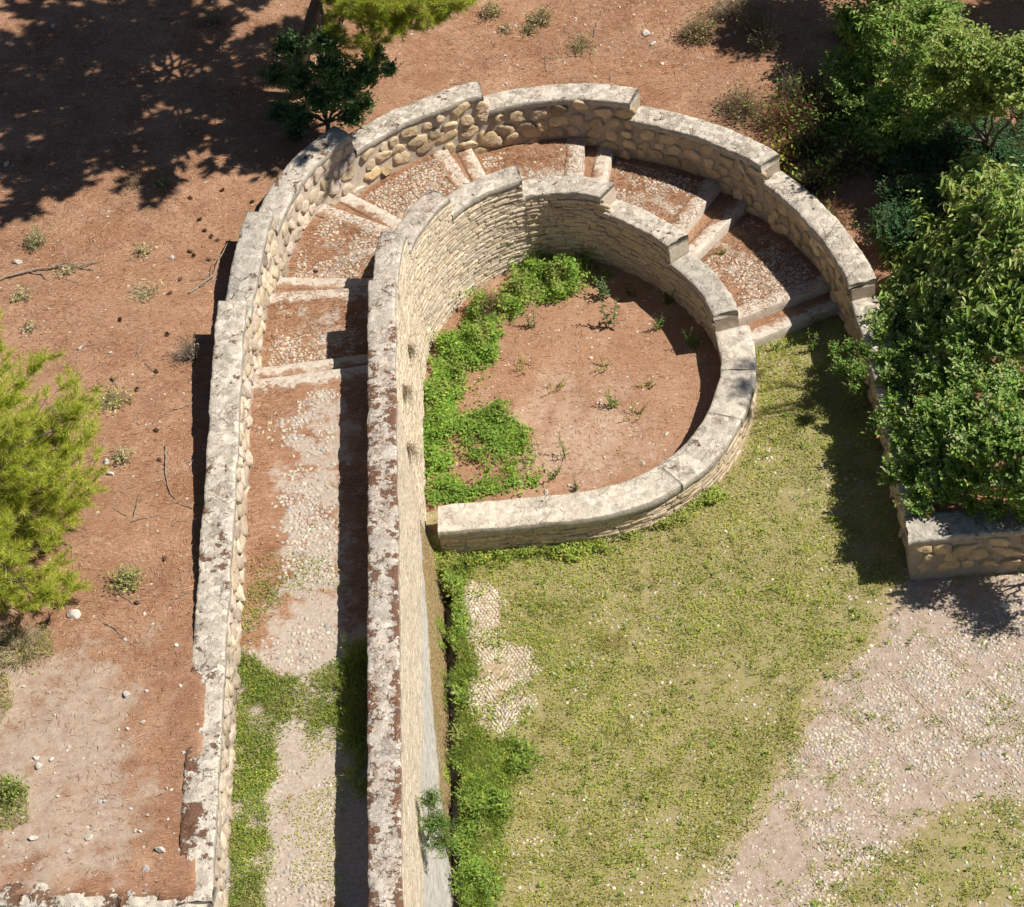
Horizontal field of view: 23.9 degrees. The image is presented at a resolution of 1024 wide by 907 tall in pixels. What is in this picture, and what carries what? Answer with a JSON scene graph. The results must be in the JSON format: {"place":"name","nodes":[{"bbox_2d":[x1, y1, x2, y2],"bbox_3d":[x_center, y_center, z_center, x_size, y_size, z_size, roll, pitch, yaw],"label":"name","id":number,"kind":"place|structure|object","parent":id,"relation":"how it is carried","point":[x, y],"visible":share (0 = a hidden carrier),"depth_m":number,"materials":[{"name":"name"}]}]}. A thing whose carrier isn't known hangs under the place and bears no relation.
{"place":"outdoors","nodes":[
{"label":"outdoors","id":0,"kind":"place"},
{"bbox_2d":[426,511,459,587],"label":"earth bank","id":1,"kind":"structure","parent":0,"point":[431,517],"depth_m":35.77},
{"bbox_2d":[0,0,1023,900],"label":"hillside","id":2,"kind":"structure","parent":0,"point":[24,744],"depth_m":37.91,"materials":[{"name":"brown soil"}]},
{"bbox_2d":[0,772,30,816],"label":"dry plant","id":3,"kind":"object","parent":2,"relation":"on","point":[6,790],"visible":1,"depth_m":29.36,"materials":[{"name":"green plant"}]},
{"bbox_2d":[13,260,22,263],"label":"stone","id":4,"kind":"object","parent":2,"relation":"on","point":[17,261],"visible":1,"depth_m":37.68,"materials":[{"name":"stone"}]},
{"bbox_2d":[4,284,37,302],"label":"dry plant","id":5,"kind":"object","parent":2,"relation":"on","point":[22,292],"visible":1,"depth_m":36.95,"materials":[{"name":"beige plant"}]},
{"bbox_2d":[0,624,57,831],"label":"hillside grass","id":6,"kind":"structure","parent":2,"relation":"on","point":[46,646],"depth_m":30.72,"materials":[{"name":"green plant"}]},
{"bbox_2d":[0,616,57,675],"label":"dry plant","id":7,"kind":"object","parent":2,"relation":"on","point":[19,643],"visible":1,"depth_m":31.04,"materials":[{"name":"brown plant"}]},
{"bbox_2d":[20,316,39,335],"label":"dry plant","id":8,"kind":"object","parent":2,"relation":"on","point":[31,329],"visible":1,"depth_m":36.28,"materials":[{"name":"beige plant"}]},
{"bbox_2d":[28,835,37,840],"bbox_3d":[-5.727,4.600,28.916,0.123,0.047,0.086,-6,41,0],"label":"stone","id":9,"kind":"object","parent":2,"relation":"on","point":[32,837],"visible":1,"depth_m":28.90,"materials":[{"name":"stone"}]},
{"bbox_2d":[18,225,50,252],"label":"dry plant","id":10,"kind":"object","parent":2,"relation":"on","point":[36,240],"visible":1,"depth_m":37.98,"materials":[{"name":"beige plant"}]},
{"bbox_2d":[36,762,41,769],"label":"stone","id":11,"kind":"object","parent":2,"relation":"on","point":[38,765],"visible":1,"depth_m":29.67,"materials":[{"name":"stone"}]},
{"bbox_2d":[0,308,111,614],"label":"pine tree","id":12,"kind":"object","parent":2,"relation":"on","point":[32,469],"visible":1,"depth_m":31.11,"materials":[{"name":"green plant"}]},
{"bbox_2d":[50,257,77,278],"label":"dry plant","id":13,"kind":"object","parent":2,"relation":"on","point":[67,270],"visible":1,"depth_m":37.38,"materials":[{"name":"beige plant"}]},
{"bbox_2d":[67,609,80,618],"bbox_3d":[-5.693,2.092,31.413,0.182,0.096,0.156,-14,45,-3],"label":"stone","id":14,"kind":"object","parent":2,"relation":"on","point":[74,613],"visible":1,"depth_m":31.39,"materials":[{"name":"stone"}]},
{"bbox_2d":[85,833,92,840],"bbox_3d":[-5.040,4.575,28.821,0.079,0.043,0.113,17,51,34],"label":"stone","id":15,"kind":"object","parent":2,"relation":"on","point":[88,836],"visible":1,"depth_m":28.80,"materials":[{"name":"stone"}]},
{"bbox_2d":[103,458,109,464],"bbox_3d":[-5.644,0.118,33.676,0.144,0.069,0.090,36,77,31],"label":"stone","id":16,"kind":"object","parent":2,"relation":"on","point":[106,461],"visible":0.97,"depth_m":33.65,"materials":[{"name":"stone"}]},
{"bbox_2d":[0,883,222,906],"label":"terrace wall","id":17,"kind":"structure","parent":2,"relation":"on","point":[35,897],"depth_m":28.17,"materials":[{"name":"stone"}]},
{"bbox_2d":[98,375,138,413],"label":"dry plant","id":18,"kind":"object","parent":2,"relation":"on","point":[117,399],"visible":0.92,"depth_m":34.65,"materials":[{"name":"plant"}]},
{"bbox_2d":[104,621,135,646],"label":"twig","id":19,"kind":"object","parent":2,"relation":"on","point":[117,631],"visible":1,"depth_m":31.11,"materials":[{"name":"brown wood"}]},
{"bbox_2d":[108,443,135,468],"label":"dry plant","id":20,"kind":"object","parent":2,"relation":"on","point":[122,457],"visible":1,"depth_m":33.64,"materials":[{"name":"beige plant"}]},
{"bbox_2d":[103,562,146,599],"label":"dry plant","id":21,"kind":"object","parent":2,"relation":"on","point":[124,579],"visible":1,"depth_m":31.68,"materials":[{"name":"plant"}]},
{"bbox_2d":[123,691,129,697],"bbox_3d":[-4.825,3.015,30.289,0.088,0.053,0.114,-7,37,-9],"label":"stone","id":22,"kind":"object","parent":2,"relation":"on","point":[126,694],"visible":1,"depth_m":30.27,"materials":[{"name":"stone"}]},
{"bbox_2d":[121,166,149,189],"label":"dry plant","id":23,"kind":"object","parent":2,"relation":"on","point":[137,182],"visible":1,"depth_m":39.03,"materials":[{"name":"green plant"}]},
{"bbox_2d":[133,341,146,361],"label":"twig","id":24,"kind":"object","parent":2,"relation":"on","point":[138,350],"visible":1,"depth_m":35.57,"materials":[{"name":"brown wood"}]},
{"bbox_2d":[127,275,162,301],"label":"dry plant","id":25,"kind":"object","parent":2,"relation":"on","point":[149,288],"visible":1,"depth_m":36.77,"materials":[{"name":"beige plant"}]},
{"bbox_2d":[132,241,157,259],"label":"dry plant","id":26,"kind":"object","parent":2,"relation":"on","point":[142,249],"visible":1,"depth_m":37.60,"materials":[{"name":"beige plant"}]},
{"bbox_2d":[142,865,148,871],"bbox_3d":[-4.292,4.875,28.338,0.080,0.062,0.107,15,65,42],"label":"stone","id":27,"kind":"object","parent":2,"relation":"on","point":[145,868],"visible":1,"depth_m":28.32,"materials":[{"name":"stone"}]},
{"bbox_2d":[154,846,164,852],"bbox_3d":[-4.153,4.670,28.524,0.155,0.091,0.076,21,53,28],"label":"stone","id":28,"kind":"object","parent":2,"relation":"on","point":[160,849],"visible":1,"depth_m":28.50,"materials":[{"name":"stone"}]},
{"bbox_2d":[151,171,170,189],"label":"dry plant","id":29,"kind":"object","parent":2,"relation":"on","point":[160,183],"visible":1,"depth_m":39.02,"materials":[{"name":"green plant"}]},
{"bbox_2d":[164,445,175,498],"bbox_3d":[-4.756,0.267,33.428,0.096,0.094,1.169,-15,45,-4],"label":"fallen stick","id":30,"kind":"object","parent":2,"relation":"on","point":[165,469],"visible":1,"depth_m":33.50,"materials":[{"name":"wood"}]},
{"bbox_2d":[168,332,202,365],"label":"dry plant","id":31,"kind":"object","parent":2,"relation":"on","point":[190,353],"visible":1,"depth_m":35.36,"materials":[{"name":"grey plant"}]},
{"bbox_2d":[189,239,229,293],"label":"fallen branch","id":32,"kind":"object","parent":2,"relation":"on","point":[210,276],"visible":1,"depth_m":37.02,"materials":[{"name":"brown wood"}]},
{"bbox_2d":[197,0,231,25],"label":"dry plant","id":33,"kind":"object","parent":2,"relation":"on","point":[214,15],"visible":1,"depth_m":42.29,"materials":[{"name":"brown plant"}]},
{"bbox_2d":[251,14,403,144],"bbox_3d":[-3.064,-5.968,38.864,2.670,2.615,1.241,11,49,20],"label":"carob shrub","id":34,"kind":"object","parent":2,"relation":"on","point":[338,87],"visible":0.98,"depth_m":38.78,"materials":[{"name":"green plant"}]},
{"bbox_2d":[288,0,479,99],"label":"pine tree","id":35,"kind":"object","parent":2,"relation":"on","point":[378,15],"visible":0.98,"depth_m":37.58,"materials":[{"name":"green plant"}]},
{"bbox_2d":[478,0,508,19],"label":"dry plant","id":36,"kind":"object","parent":2,"relation":"on","point":[492,12],"visible":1,"depth_m":42.07,"materials":[{"name":"beige plant"}]},
{"bbox_2d":[498,22,513,34],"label":"dry plant","id":37,"kind":"object","parent":2,"relation":"on","point":[502,27],"visible":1,"depth_m":41.85,"materials":[{"name":"beige plant"}]},
{"bbox_2d":[0,0,1023,906],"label":"pine needle litter","id":38,"kind":"object","parent":2,"relation":"on","point":[370,242],"visible":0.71,"depth_m":38.39,"materials":[{"name":"brown plant"}]},
{"bbox_2d":[0,259,102,279],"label":"fallen branch","id":39,"kind":"object","parent":38,"relation":"on","point":[22,272],"visible":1,"depth_m":37.42,"materials":[{"name":"brown wood"}]},
{"bbox_2d":[519,21,540,35],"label":"dry plant","id":40,"kind":"object","parent":2,"relation":"on","point":[530,28],"visible":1,"depth_m":41.80,"materials":[{"name":"beige plant"}]},
{"bbox_2d":[522,4,556,26],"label":"dry plant","id":41,"kind":"object","parent":2,"relation":"on","point":[542,18],"visible":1,"depth_m":41.93,"materials":[{"name":"beige plant"}]},
{"bbox_2d":[565,29,597,55],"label":"dry plant","id":42,"kind":"object","parent":2,"relation":"on","point":[582,45],"visible":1,"depth_m":41.42,"materials":[{"name":"plant"}]},
{"bbox_2d":[642,29,649,35],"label":"stone","id":43,"kind":"object","parent":2,"relation":"on","point":[645,32],"visible":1,"depth_m":41.59,"materials":[{"name":"stone"}]},
{"bbox_2d":[676,4,720,45],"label":"dry plant","id":44,"kind":"object","parent":2,"relation":"on","point":[695,32],"visible":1,"depth_m":41.34,"materials":[{"name":"beige plant"}]},
{"bbox_2d":[707,0,760,25],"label":"dry plant","id":45,"kind":"object","parent":2,"relation":"on","point":[732,11],"visible":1,"depth_m":41.61,"materials":[{"name":"beige plant"}]},
{"bbox_2d":[701,78,776,127],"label":"bramble","id":46,"kind":"object","parent":2,"relation":"on","point":[738,109],"visible":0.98,"depth_m":40.20,"materials":[{"name":"plant"}]},
{"bbox_2d":[731,1,774,35],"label":"dry plant","id":47,"kind":"object","parent":2,"relation":"on","point":[757,19],"visible":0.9,"depth_m":41.38,"materials":[{"name":"plant"}]},
{"bbox_2d":[736,2,791,57],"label":"dry plant","id":48,"kind":"object","parent":2,"relation":"on","point":[763,45],"visible":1,"depth_m":41.08,"materials":[{"name":"green plant"}]},
{"bbox_2d":[741,78,821,144],"bbox_3d":[4.433,-5.645,39.850,1.438,0.853,1.282,-7,45,4],"label":"bramble","id":49,"kind":"object","parent":2,"relation":"on","point":[781,123],"visible":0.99,"depth_m":39.83,"materials":[{"name":"green plant"}]},
{"bbox_2d":[755,131,808,175],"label":"bramble","id":50,"kind":"object","parent":2,"relation":"on","point":[785,153],"visible":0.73,"depth_m":39.28,"materials":[{"name":"green plant"}]},
{"bbox_2d":[771,60,833,111],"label":"bramble","id":51,"kind":"object","parent":2,"relation":"on","point":[806,83],"visible":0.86,"depth_m":40.17,"materials":[{"name":"green plant"}]},
{"bbox_2d":[780,112,840,165],"bbox_3d":[4.946,-5.155,39.375,1.130,0.817,1.098,-7,45,4],"label":"bramble","id":52,"kind":"object","parent":2,"relation":"on","point":[814,146],"visible":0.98,"depth_m":39.43,"materials":[{"name":"green plant"}]},
{"bbox_2d":[783,152,844,199],"bbox_3d":[4.743,-4.429,38.886,1.203,0.648,1.262,-7,45,4],"label":"bramble","id":53,"kind":"object","parent":2,"relation":"on","point":[817,185],"visible":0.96,"depth_m":38.91,"materials":[{"name":"green plant"}]},
{"bbox_2d":[789,80,846,130],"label":"bramble","id":54,"kind":"object","parent":2,"relation":"on","point":[823,113],"visible":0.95,"depth_m":39.81,"materials":[{"name":"green plant"}]},
{"bbox_2d":[798,186,856,233],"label":"bramble","id":55,"kind":"object","parent":2,"relation":"on","point":[833,211],"visible":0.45,"depth_m":38.55,"materials":[{"name":"plant"}]},
{"bbox_2d":[805,115,884,190],"bbox_3d":[5.391,-4.846,39.085,1.306,0.858,1.426,-7,45,4],"label":"bramble","id":56,"kind":"object","parent":2,"relation":"on","point":[848,159],"visible":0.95,"depth_m":39.13,"materials":[{"name":"green plant"}]},
{"bbox_2d":[809,0,974,162],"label":"almond tree","id":57,"kind":"object","parent":2,"relation":"on","point":[868,33],"visible":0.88,"depth_m":38.95,"materials":[{"name":"green plant"}]},
{"bbox_2d":[871,128,916,181],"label":"shade bush","id":58,"kind":"object","parent":2,"relation":"on","point":[884,173],"visible":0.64,"depth_m":39.07,"materials":[{"name":"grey plant"}]},
{"bbox_2d":[855,111,964,248],"bbox_3d":[6.451,-4.380,38.372,1.598,1.045,3.332,7,47,17],"label":"shade bush","id":59,"kind":"object","parent":2,"relation":"on","point":[913,157],"visible":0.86,"depth_m":38.10,"materials":[{"name":"green plant"}]},
{"bbox_2d":[858,273,1023,524],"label":"mastic shrub","id":60,"kind":"object","parent":2,"relation":"on","point":[968,447],"visible":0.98,"depth_m":34.24,"materials":[{"name":"green plant"}]},
{"bbox_2d":[867,149,1023,377],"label":"hackberry tree","id":61,"kind":"object","parent":2,"relation":"on","point":[978,269],"visible":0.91,"depth_m":35.94,"materials":[{"name":"green plant"}]},
{"bbox_2d":[895,9,1023,174],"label":"almond tree","id":62,"kind":"object","parent":2,"relation":"on","point":[966,97],"visible":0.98,"depth_m":37.03,"materials":[{"name":"green plant"}]},
{"bbox_2d":[936,91,1023,221],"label":"shade bush","id":63,"kind":"object","parent":2,"relation":"on","point":[1002,152],"visible":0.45,"depth_m":38.35,"materials":[{"name":"green plant"}]},
{"bbox_2d":[423,261,720,533],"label":"court ground","id":64,"kind":"structure","parent":0,"point":[661,399],"depth_m":37.55,"materials":[{"name":"brown soil"}]},
{"bbox_2d":[471,283,510,318],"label":"dry plant","id":65,"kind":"object","parent":64,"relation":"on","point":[491,302],"visible":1,"depth_m":38.84,"materials":[{"name":"green plant"}]},
{"bbox_2d":[516,351,532,372],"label":"dry weed","id":66,"kind":"object","parent":64,"relation":"on","point":[522,362],"visible":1,"depth_m":37.98,"materials":[{"name":"beige plant"}]},
{"bbox_2d":[526,309,536,328],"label":"weed","id":67,"kind":"object","parent":64,"relation":"on","point":[534,322],"visible":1,"depth_m":38.58,"materials":[{"name":"green plant"}]},
{"bbox_2d":[546,463,561,479],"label":"weed","id":68,"kind":"object","parent":64,"relation":"on","point":[556,474],"visible":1,"depth_m":36.17,"materials":[{"name":"green plant"}]},
{"bbox_2d":[548,373,571,391],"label":"dry weed","id":69,"kind":"object","parent":64,"relation":"on","point":[559,387],"visible":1,"depth_m":37.55,"materials":[{"name":"brown plant"}]},
{"bbox_2d":[558,430,567,458],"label":"weed","id":70,"kind":"object","parent":64,"relation":"on","point":[562,447],"visible":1,"depth_m":36.41,"materials":[{"name":"green plant"}]},
{"bbox_2d":[423,244,715,516],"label":"court weeds","id":71,"kind":"object","parent":64,"relation":"on","point":[480,331],"visible":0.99,"depth_m":37.72,"materials":[{"name":"green plant"}]},
{"bbox_2d":[572,481,578,491],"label":"weed","id":72,"kind":"object","parent":64,"relation":"on","point":[575,488],"visible":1,"depth_m":35.95,"materials":[{"name":"green plant"}]},
{"bbox_2d":[595,276,610,298],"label":"weed","id":73,"kind":"object","parent":64,"relation":"on","point":[603,292],"visible":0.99,"depth_m":38.79,"materials":[{"name":"green plant"}]},
{"bbox_2d":[595,354,610,371],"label":"dry weed","id":74,"kind":"object","parent":64,"relation":"on","point":[602,363],"visible":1,"depth_m":37.75,"materials":[{"name":"beige plant"}]},
{"bbox_2d":[597,295,619,326],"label":"weed","id":75,"kind":"object","parent":64,"relation":"on","point":[607,315],"visible":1,"depth_m":38.26,"materials":[{"name":"green plant"}]},
{"bbox_2d":[604,387,620,407],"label":"weed","id":76,"kind":"object","parent":64,"relation":"on","point":[612,402],"visible":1,"depth_m":37.05,"materials":[{"name":"green plant"}]},
{"bbox_2d":[625,285,637,296],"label":"weed","id":77,"kind":"object","parent":64,"relation":"on","point":[627,291],"visible":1,"depth_m":38.79,"materials":[{"name":"green plant"}]},
{"bbox_2d":[624,400,649,419],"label":"dry weed","id":78,"kind":"object","parent":64,"relation":"on","point":[641,411],"visible":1,"depth_m":36.90,"materials":[{"name":"brown plant"}]},
{"bbox_2d":[637,377,655,388],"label":"dry weed","id":79,"kind":"object","parent":64,"relation":"on","point":[649,383],"visible":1,"depth_m":37.31,"materials":[{"name":"brown plant"}]},
{"bbox_2d":[651,317,667,329],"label":"weed","id":80,"kind":"object","parent":64,"relation":"on","point":[658,324],"visible":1,"depth_m":38.20,"materials":[{"name":"green plant"}]},
{"bbox_2d":[662,290,675,303],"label":"weed","id":81,"kind":"object","parent":64,"relation":"on","point":[666,297],"visible":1,"depth_m":38.55,"materials":[{"name":"green plant"}]},
{"bbox_2d":[682,323,706,349],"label":"weed","id":82,"kind":"object","parent":64,"relation":"on","point":[693,341],"visible":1,"depth_m":37.69,"materials":[{"name":"green plant"}]},
{"bbox_2d":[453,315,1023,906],"bbox_3d":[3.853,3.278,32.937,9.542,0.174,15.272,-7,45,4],"label":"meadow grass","id":83,"kind":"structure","parent":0,"point":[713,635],"depth_m":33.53,"materials":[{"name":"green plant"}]},
{"bbox_2d":[456,316,1023,906],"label":"meadow ground","id":84,"kind":"structure","parent":0,"point":[788,846],"depth_m":33.05,"materials":[{"name":"green plant"}]},
{"bbox_2d":[451,580,542,736],"bbox_3d":[-0.178,2.849,34.189,1.165,0.021,2.998,-11,45,-1],"label":"pebble mosaic","id":85,"kind":"object","parent":84,"relation":"on","point":[484,653],"visible":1,"depth_m":34.07},
{"bbox_2d":[227,137,838,906],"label":"stone staircase","id":86,"kind":"structure","parent":84,"relation":"on","point":[313,627],"depth_m":34.18,"materials":[{"name":"beige stone"}]},
{"bbox_2d":[227,549,367,906],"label":"grass","id":87,"kind":"structure","parent":86,"relation":"on","point":[352,712],"depth_m":30.57,"materials":[{"name":"green plant"}]},
{"bbox_2d":[366,165,738,906],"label":"retaining wall","id":88,"kind":"structure","parent":84,"relation":"on","point":[486,229],"depth_m":35.03,"materials":[{"name":"stone"}]},
{"bbox_2d":[402,382,419,415],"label":"wall tuft","id":89,"kind":"object","parent":88,"relation":"attached to","point":[405,391],"visible":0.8,"depth_m":34.82,"materials":[{"name":"beige plant"}]},
{"bbox_2d":[407,437,424,466],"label":"wall tuft","id":90,"kind":"object","parent":88,"relation":"attached to","point":[410,447],"visible":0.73,"depth_m":34.53,"materials":[{"name":"beige plant"}]},
{"bbox_2d":[408,341,423,365],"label":"wall tuft","id":91,"kind":"object","parent":88,"relation":"attached to","point":[412,353],"visible":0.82,"depth_m":36.34,"materials":[{"name":"beige plant"}]},
{"bbox_2d":[415,783,460,859],"bbox_3d":[-1.002,4.596,30.235,0.691,0.757,0.859,-7,45,4],"label":"small shrub","id":92,"kind":"object","parent":88,"relation":"attached to","point":[441,823],"visible":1,"depth_m":30.25,"materials":[{"name":"green plant"}]},
{"bbox_2d":[428,479,728,906],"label":"lush weeds","id":93,"kind":"object","parent":84,"relation":"on","point":[475,864],"visible":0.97,"depth_m":33.18,"materials":[{"name":"green plant"}]},
{"bbox_2d":[438,325,756,556],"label":"wall","id":94,"kind":"structure","parent":84,"relation":"on","point":[674,482],"depth_m":35.36,"materials":[{"name":"stone"}]},
{"bbox_2d":[176,81,1023,906],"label":"stone wall","id":95,"kind":"structure","parent":84,"relation":"on","point":[338,165],"depth_m":37.11,"materials":[{"name":"beige stone"}]},
{"bbox_2d":[462,332,1023,906],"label":"gravel","id":96,"kind":"structure","parent":84,"relation":"on","point":[998,752],"depth_m":32.00,"materials":[{"name":"grey gravel"}]},
{"bbox_2d":[768,339,781,349],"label":"weed","id":97,"kind":"object","parent":84,"relation":"on","point":[778,344],"visible":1,"depth_m":37.80,"materials":[{"name":"green plant"}]},
{"bbox_2d":[785,339,800,346],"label":"weed","id":98,"kind":"object","parent":84,"relation":"on","point":[795,342],"visible":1,"depth_m":37.82,"materials":[{"name":"green plant"}]},
{"bbox_2d":[806,331,818,351],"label":"weed","id":99,"kind":"object","parent":84,"relation":"on","point":[814,344],"visible":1,"depth_m":37.55,"materials":[{"name":"green plant"}]},
{"bbox_2d":[805,307,823,328],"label":"weed","id":100,"kind":"object","parent":84,"relation":"on","point":[820,320],"visible":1,"depth_m":37.92,"materials":[{"name":"green plant"}]},
{"bbox_2d":[826,335,878,397],"bbox_3d":[5.114,-1.325,36.500,0.801,1.401,1.398,-7,45,4],"label":"shrub","id":101,"kind":"object","parent":84,"relation":"on","point":[854,369],"visible":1,"depth_m":36.29,"materials":[{"name":"green plant"}]},
{"bbox_2d":[690,573,1023,906],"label":"cobbled paving","id":102,"kind":"structure","parent":84,"relation":"on","point":[899,715],"depth_m":32.30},
{"bbox_2d":[999,603,1008,607],"bbox_3d":[6.839,2.117,33.617,0.145,0.082,0.067,10,48,19],"label":"stone","id":103,"kind":"object","parent":84,"relation":"on","point":[1004,605],"visible":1,"depth_m":33.60,"materials":[{"name":"stone"}]},
{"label":"drain channel","id":104,"kind":"structure","parent":0,"visible":0},
{"bbox_2d":[445,588,465,906],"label":"water","id":105,"kind":"structure","parent":104,"relation":"in","point":[452,662],"depth_m":33.63,"materials":[{"name":"brown liquid"}]}
]}

